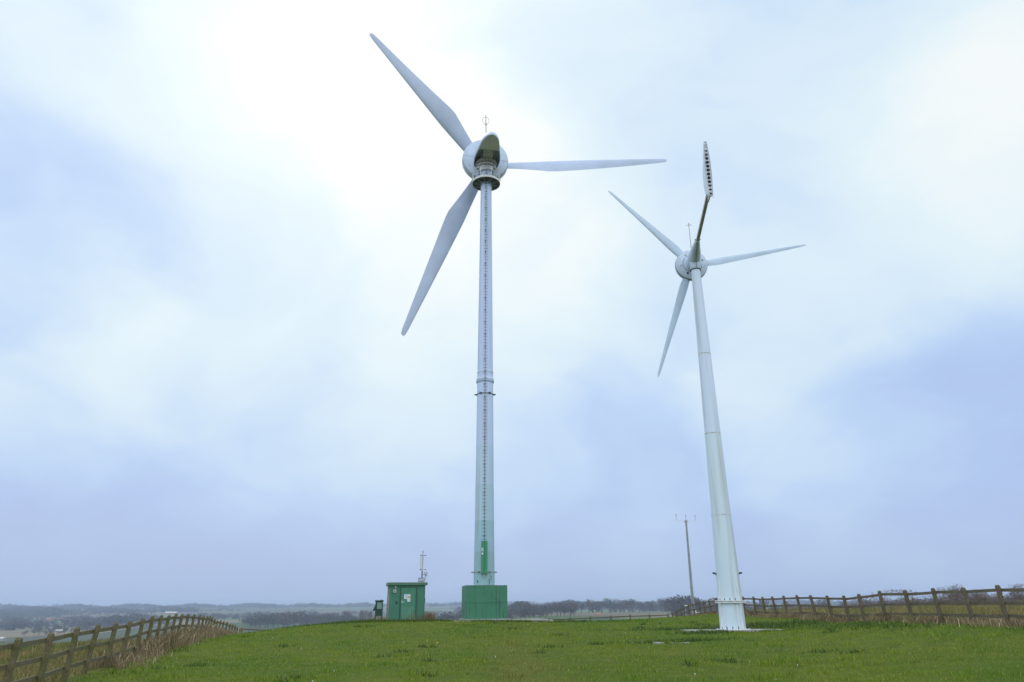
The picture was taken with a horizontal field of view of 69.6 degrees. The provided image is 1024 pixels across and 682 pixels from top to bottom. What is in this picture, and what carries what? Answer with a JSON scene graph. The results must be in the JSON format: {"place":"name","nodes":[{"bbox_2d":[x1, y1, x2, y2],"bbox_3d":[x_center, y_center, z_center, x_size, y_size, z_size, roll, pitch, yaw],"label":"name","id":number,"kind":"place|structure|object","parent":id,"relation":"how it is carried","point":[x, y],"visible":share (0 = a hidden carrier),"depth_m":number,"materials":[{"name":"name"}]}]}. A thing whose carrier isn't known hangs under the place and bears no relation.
{"place":"outdoors","nodes":[
{"label":"outdoors","id":0,"kind":"place"},
{"bbox_2d":[0,634,148,681],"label":"rough grass","id":1,"kind":"structure","parent":0,"point":[23,673],"depth_m":25.16,"materials":[{"name":"plant"}]},
{"bbox_2d":[79,622,242,669],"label":"dead grass","id":2,"kind":"structure","parent":0,"point":[175,638],"depth_m":28.31,"materials":[{"name":"beige plant"}]},
{"bbox_2d":[0,601,1023,681],"bbox_3d":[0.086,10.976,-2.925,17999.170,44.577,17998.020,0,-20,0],"label":"ground","id":3,"kind":"structure","parent":0,"point":[11,636],"depth_m":23.46,"materials":[{"name":"green plant"}]},
{"bbox_2d":[100,616,120,626],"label":"broad tree","id":4,"kind":"object","parent":3,"relation":"on","point":[101,620],"visible":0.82,"depth_m":1214.92,"materials":[{"name":"grey plant"}]},
{"bbox_2d":[102,615,120,626],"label":"broad tree","id":5,"kind":"object","parent":3,"relation":"on","point":[109,620],"visible":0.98,"depth_m":1214.64,"materials":[{"name":"grey plant"}]},
{"bbox_2d":[0,614,242,681],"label":"wooden fence","id":6,"kind":"object","parent":3,"relation":"on","point":[12,663],"visible":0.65,"depth_m":20.43,"materials":[{"name":"brown wood"}]},
{"bbox_2d":[112,615,130,622],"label":"broad tree","id":7,"kind":"object","parent":3,"relation":"on","point":[121,618],"visible":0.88,"depth_m":1229.12,"materials":[{"name":"grey plant"}]},
{"bbox_2d":[127,612,146,622],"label":"broad tree","id":8,"kind":"object","parent":3,"relation":"on","point":[137,615],"visible":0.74,"depth_m":1275.46,"materials":[{"name":"grey plant"}]},
{"bbox_2d":[165,612,177,614],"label":"barn","id":9,"kind":"structure","parent":3,"relation":"on","point":[168,613],"depth_m":1758.79,"materials":[{"name":"white metal"}]},
{"bbox_2d":[242,614,266,627],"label":"broad tree","id":10,"kind":"object","parent":3,"relation":"on","point":[254,618],"visible":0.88,"depth_m":1015.33,"materials":[{"name":"grey plant"}]},
{"bbox_2d":[254,618,264,627],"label":"bare oak tree","id":11,"kind":"object","parent":3,"relation":"on","point":[260,622],"visible":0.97,"depth_m":1017.02,"materials":[{"name":"grey plant"}]},
{"bbox_2d":[262,614,277,627],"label":"bare oak tree","id":12,"kind":"object","parent":3,"relation":"on","point":[269,617],"visible":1,"depth_m":1022.24,"materials":[{"name":"grey plant"}]},
{"bbox_2d":[280,612,291,626],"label":"bare tree","id":13,"kind":"object","parent":3,"relation":"on","point":[286,615],"visible":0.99,"depth_m":1028.15,"materials":[{"name":"grey plant"}]},
{"bbox_2d":[290,612,297,625],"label":"bare tree","id":14,"kind":"object","parent":3,"relation":"on","point":[294,616],"visible":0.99,"depth_m":1047.07,"materials":[{"name":"grey plant"}]},
{"bbox_2d":[287,611,308,625],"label":"broad tree","id":15,"kind":"object","parent":3,"relation":"on","point":[301,614],"visible":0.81,"depth_m":1054.18,"materials":[{"name":"grey plant"}]},
{"bbox_2d":[297,617,310,625],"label":"bare oak tree","id":16,"kind":"object","parent":3,"relation":"on","point":[303,620],"visible":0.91,"depth_m":1039.49,"materials":[{"name":"grey plant"}]},
{"bbox_2d":[302,614,311,622],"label":"bare oak tree","id":17,"kind":"object","parent":3,"relation":"on","point":[310,616],"visible":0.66,"depth_m":1057.23,"materials":[{"name":"grey plant"}]},
{"bbox_2d":[310,617,324,623],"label":"bare oak tree","id":18,"kind":"object","parent":3,"relation":"on","point":[314,619],"visible":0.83,"depth_m":1052.67,"materials":[{"name":"grey plant"}]},
{"bbox_2d":[316,612,337,620],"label":"bare oak tree","id":19,"kind":"object","parent":3,"relation":"on","point":[328,614],"visible":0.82,"depth_m":1063.56,"materials":[{"name":"grey plant"}]},
{"bbox_2d":[326,617,338,622],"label":"broad tree","id":20,"kind":"object","parent":3,"relation":"on","point":[334,619],"visible":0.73,"depth_m":997.03,"materials":[{"name":"grey plant"}]},
{"bbox_2d":[342,610,349,618],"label":"bare tree","id":21,"kind":"object","parent":3,"relation":"on","point":[346,614],"visible":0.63,"depth_m":1072.21,"materials":[{"name":"grey plant"}]},
{"bbox_2d":[343,616,359,620],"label":"broad tree","id":22,"kind":"object","parent":3,"relation":"on","point":[350,618],"visible":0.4,"depth_m":991.30,"materials":[{"name":"grey plant"}]},
{"bbox_2d":[348,615,366,619],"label":"broad tree","id":23,"kind":"object","parent":3,"relation":"on","point":[360,617],"visible":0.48,"depth_m":1008.77,"materials":[{"name":"grey plant"}]},
{"bbox_2d":[357,610,366,617],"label":"bare tree","id":24,"kind":"object","parent":3,"relation":"on","point":[362,614],"visible":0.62,"depth_m":1094.43,"materials":[{"name":"grey plant"}]},
{"bbox_2d":[365,611,373,618],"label":"bare tree","id":25,"kind":"object","parent":3,"relation":"on","point":[370,613],"visible":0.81,"depth_m":1081.38,"materials":[{"name":"grey plant"}]},
{"bbox_2d":[373,600,383,618],"bbox_3d":[-8.636,17.355,47.546,0.665,1.280,0.500,3,-20,-9],"label":"electrical cabinet","id":26,"kind":"object","parent":3,"relation":"on","point":[378,609],"visible":0.86,"depth_m":47.38,"materials":[{"name":"green metal"}]},
{"bbox_2d":[0,606,803,627],"bbox_3d":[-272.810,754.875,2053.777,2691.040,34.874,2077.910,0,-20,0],"label":"hedgerows","id":27,"kind":"object","parent":3,"relation":"on","point":[247,613],"visible":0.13,"depth_m":2047.88,"materials":[{"name":"plant"}]},
{"bbox_2d":[386,582,427,619],"bbox_3d":[-6.848,16.828,47.528,2.500,2.350,2.520,4,-20,-12],"label":"utility hut","id":28,"kind":"object","parent":3,"relation":"on","point":[406,598],"visible":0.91,"depth_m":46.54,"materials":[{"name":"metal"}]},
{"bbox_2d":[400,587,415,619],"bbox_3d":[-6.545,16.563,46.456,0.920,1.960,0.101,4,-20,-12],"label":"door","id":29,"kind":"structure","parent":28,"relation":"in","point":[408,594],"depth_m":46.49,"materials":[{"name":"green paint"}]},
{"bbox_2d":[418,550,427,581],"bbox_3d":[-6.082,16.633,50.255,0.720,4.559,0.430,-8,-21,20],"label":"weather mast","id":30,"kind":"object","parent":28,"relation":"on","point":[421,579],"visible":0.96,"depth_m":50.58,"materials":[{"name":"metal"}]},
{"bbox_2d":[401,613,431,619],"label":"dry stalks","id":31,"kind":"object","parent":3,"relation":"on","point":[414,617],"visible":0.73,"depth_m":45.96,"materials":[{"name":"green plant"}]},
{"bbox_2d":[420,610,438,619],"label":"dry stalks","id":32,"kind":"object","parent":3,"relation":"on","point":[427,615],"visible":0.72,"depth_m":46.54,"materials":[{"name":"beige plant"}]},
{"bbox_2d":[432,611,452,618],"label":"broad tree","id":33,"kind":"object","parent":3,"relation":"on","point":[445,614],"visible":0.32,"depth_m":852.99,"materials":[{"name":"grey plant"}]},
{"bbox_2d":[241,613,668,632],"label":"wooden fence","id":34,"kind":"object","parent":3,"relation":"on","point":[611,617],"visible":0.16,"depth_m":74.55,"materials":[{"name":"brown wood"}]},
{"bbox_2d":[447,619,553,621],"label":"concrete slab","id":35,"kind":"structure","parent":3,"relation":"on","point":[543,620],"depth_m":45.63,"materials":[{"name":"grey concrete"}]},
{"bbox_2d":[369,33,666,619],"bbox_3d":[1.196,-4.332,55.248,25.655,47.212,6.744,5,-20,-14],"label":"wind turbine","id":36,"kind":"object","parent":35,"relation":"on","point":[486,165],"visible":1,"depth_m":55.50,"materials":[{"name":"metal"}]},
{"bbox_2d":[0,598,1018,629],"bbox_3d":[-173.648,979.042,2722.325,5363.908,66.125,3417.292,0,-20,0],"label":"distant woods","id":37,"kind":"object","parent":3,"relation":"on","point":[16,611],"visible":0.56,"depth_m":2403.52,"materials":[{"name":"plant"}]},
{"bbox_2d":[507,609,522,618],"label":"broad tree","id":38,"kind":"object","parent":3,"relation":"on","point":[513,612],"visible":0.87,"depth_m":734.79,"materials":[{"name":"grey plant"}]},
{"bbox_2d":[507,601,523,615],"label":"broad tree","id":39,"kind":"object","parent":3,"relation":"on","point":[516,605],"visible":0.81,"depth_m":860.64,"materials":[{"name":"grey plant"}]},
{"bbox_2d":[513,601,533,607],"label":"broad tree","id":40,"kind":"object","parent":3,"relation":"on","point":[527,604],"visible":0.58,"depth_m":862.48,"materials":[{"name":"grey plant"}]},
{"bbox_2d":[519,609,527,618],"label":"bare oak tree","id":41,"kind":"object","parent":3,"relation":"on","point":[522,616],"visible":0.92,"depth_m":742.89,"materials":[{"name":"grey plant"}]},
{"bbox_2d":[523,607,537,616],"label":"broad tree","id":42,"kind":"object","parent":3,"relation":"on","point":[529,611],"visible":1,"depth_m":741.47,"materials":[{"name":"grey plant"}]},
{"bbox_2d":[533,609,545,618],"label":"broad tree","id":43,"kind":"object","parent":3,"relation":"on","point":[539,613],"visible":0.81,"depth_m":755.39,"materials":[{"name":"grey plant"}]},
{"bbox_2d":[534,604,547,615],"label":"broad tree","id":44,"kind":"object","parent":3,"relation":"on","point":[540,607],"visible":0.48,"depth_m":880.33,"materials":[{"name":"grey plant"}]},
{"bbox_2d":[540,609,551,618],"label":"bare oak tree","id":45,"kind":"object","parent":3,"relation":"on","point":[545,612],"visible":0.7,"depth_m":765.25,"materials":[{"name":"grey plant"}]},
{"bbox_2d":[539,606,554,615],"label":"broad tree","id":46,"kind":"object","parent":3,"relation":"on","point":[549,609],"visible":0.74,"depth_m":861.92,"materials":[{"name":"grey plant"}]},
{"bbox_2d":[550,604,562,615],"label":"broad tree","id":47,"kind":"object","parent":3,"relation":"on","point":[557,608],"visible":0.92,"depth_m":871.35,"materials":[{"name":"grey plant"}]},
{"bbox_2d":[561,605,567,615],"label":"bare oak tree","id":48,"kind":"object","parent":3,"relation":"on","point":[565,608],"visible":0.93,"depth_m":877.57,"materials":[{"name":"grey plant"}]},
{"bbox_2d":[556,600,573,612],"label":"bare oak tree","id":49,"kind":"object","parent":3,"relation":"on","point":[569,602],"visible":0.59,"depth_m":1087.09,"materials":[{"name":"grey plant"}]},
{"bbox_2d":[568,602,577,615],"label":"bare oak tree","id":50,"kind":"object","parent":3,"relation":"on","point":[571,610],"visible":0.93,"depth_m":884.54,"materials":[{"name":"grey plant"}]},
{"bbox_2d":[577,600,591,612],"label":"bare oak tree","id":51,"kind":"object","parent":3,"relation":"on","point":[583,605],"visible":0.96,"depth_m":1102.09,"materials":[{"name":"grey plant"}]},
{"bbox_2d":[590,601,606,612],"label":"broad tree","id":52,"kind":"object","parent":3,"relation":"on","point":[594,604],"visible":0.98,"depth_m":1115.29,"materials":[{"name":"grey plant"}]},
{"bbox_2d":[595,600,606,612],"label":"bare oak tree","id":53,"kind":"object","parent":3,"relation":"on","point":[601,605],"visible":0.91,"depth_m":1118.06,"materials":[{"name":"grey plant"}]},
{"bbox_2d":[603,598,619,612],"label":"broad tree","id":54,"kind":"object","parent":3,"relation":"on","point":[608,602],"visible":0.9,"depth_m":1150.52,"materials":[{"name":"grey plant"}]},
{"bbox_2d":[606,602,619,612],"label":"broad tree","id":55,"kind":"object","parent":3,"relation":"on","point":[615,607],"visible":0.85,"depth_m":1148.80,"materials":[{"name":"grey plant"}]},
{"bbox_2d":[447,619,785,643],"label":"slab edge grass","id":56,"kind":"structure","parent":3,"relation":"on","point":[669,641],"depth_m":34.34,"materials":[{"name":"green plant"}]},
{"bbox_2d":[618,599,627,612],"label":"bare tree","id":57,"kind":"object","parent":3,"relation":"on","point":[625,603],"visible":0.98,"depth_m":1144.54,"materials":[{"name":"grey plant"}]},
{"bbox_2d":[622,600,640,609],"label":"broad tree","id":58,"kind":"object","parent":3,"relation":"on","point":[629,606],"visible":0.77,"depth_m":1154.24,"materials":[{"name":"grey plant"}]},
{"bbox_2d":[627,599,635,612],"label":"bare tree","id":59,"kind":"object","parent":3,"relation":"on","point":[630,601],"visible":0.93,"depth_m":1157.20,"materials":[{"name":"grey plant"}]},
{"bbox_2d":[640,602,651,611],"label":"broad tree","id":60,"kind":"object","parent":3,"relation":"on","point":[643,605],"visible":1,"depth_m":1154.81,"materials":[{"name":"grey plant"}]},
{"bbox_2d":[645,601,655,610],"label":"bare oak tree","id":61,"kind":"object","parent":3,"relation":"on","point":[651,602],"visible":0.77,"depth_m":1166.87,"materials":[{"name":"grey plant"}]},
{"bbox_2d":[646,601,664,611],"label":"broad tree","id":62,"kind":"object","parent":3,"relation":"on","point":[657,605],"visible":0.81,"depth_m":1166.18,"materials":[{"name":"grey plant"}]},
{"bbox_2d":[653,642,687,643],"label":"concrete slab","id":63,"kind":"structure","parent":3,"relation":"on","point":[671,642],"depth_m":27.80,"materials":[{"name":"grey concrete"}]},
{"bbox_2d":[663,597,683,615],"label":"broad tree","id":64,"kind":"object","parent":3,"relation":"on","point":[674,606],"visible":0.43,"depth_m":740.96,"materials":[{"name":"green plant"}]},
{"bbox_2d":[664,601,691,615],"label":"broad tree","id":65,"kind":"object","parent":3,"relation":"on","point":[671,606],"visible":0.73,"depth_m":726.38,"materials":[{"name":"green plant"}]},
{"bbox_2d":[666,594,689,615],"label":"broad tree","id":66,"kind":"object","parent":3,"relation":"on","point":[674,599],"visible":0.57,"depth_m":736.15,"materials":[{"name":"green plant"}]},
{"bbox_2d":[675,514,695,613],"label":"sensor mast","id":67,"kind":"object","parent":3,"relation":"on","point":[691,583],"visible":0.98,"depth_m":71.61,"materials":[{"name":"metal"}]},
{"bbox_2d":[673,595,702,615],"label":"broad tree","id":68,"kind":"object","parent":3,"relation":"on","point":[697,599],"visible":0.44,"depth_m":734.53,"materials":[{"name":"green plant"}]},
{"bbox_2d":[681,629,780,632],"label":"concrete slab","id":69,"kind":"structure","parent":3,"relation":"on","point":[695,630],"depth_m":34.66,"materials":[{"name":"grey concrete"}]},
{"bbox_2d":[608,141,804,629],"bbox_3d":[11.702,1.088,37.002,11.377,25.123,9.459,-1,-20,0],"label":"wind turbine","id":70,"kind":"object","parent":69,"relation":"on","point":[692,264],"visible":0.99,"depth_m":38.21,"materials":[{"name":"white paint"}]},
{"bbox_2d":[758,600,768,608],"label":"bare tree","id":71,"kind":"object","parent":3,"relation":"on","point":[760,601],"visible":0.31,"depth_m":758.76,"materials":[{"name":"grey plant"}]},
{"bbox_2d":[671,585,1023,624],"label":"wooden fence","id":72,"kind":"object","parent":3,"relation":"on","point":[999,590],"visible":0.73,"depth_m":32.04,"materials":[{"name":"brown wood"}]},
{"bbox_2d":[710,599,1023,620],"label":"rough grass","id":73,"kind":"structure","parent":3,"relation":"on","point":[986,609],"depth_m":43.24,"materials":[{"name":"green plant"}]},
{"bbox_2d":[833,589,1023,608],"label":"bare hedge","id":74,"kind":"object","parent":3,"relation":"on","point":[981,598],"visible":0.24,"depth_m":104.12,"materials":[{"name":"brown plant"}]},
{"bbox_2d":[936,583,977,601],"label":"bare shrub","id":75,"kind":"object","parent":3,"relation":"on","point":[953,589],"visible":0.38,"depth_m":120.55,"materials":[{"name":"plant"}]},
{"bbox_2d":[1006,583,1023,599],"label":"bare shrub","id":76,"kind":"object","parent":3,"relation":"on","point":[1020,593],"visible":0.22,"depth_m":112.25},
{"bbox_2d":[0,0,1023,606],"label":"sky","id":77,"kind":"structure","parent":0,"point":[221,221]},
{"bbox_2d":[686,609,1023,628],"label":"dead grass","id":78,"kind":"structure","parent":0,"point":[1013,622],"depth_m":30.06,"materials":[{"name":"brown plant"}]}
]}

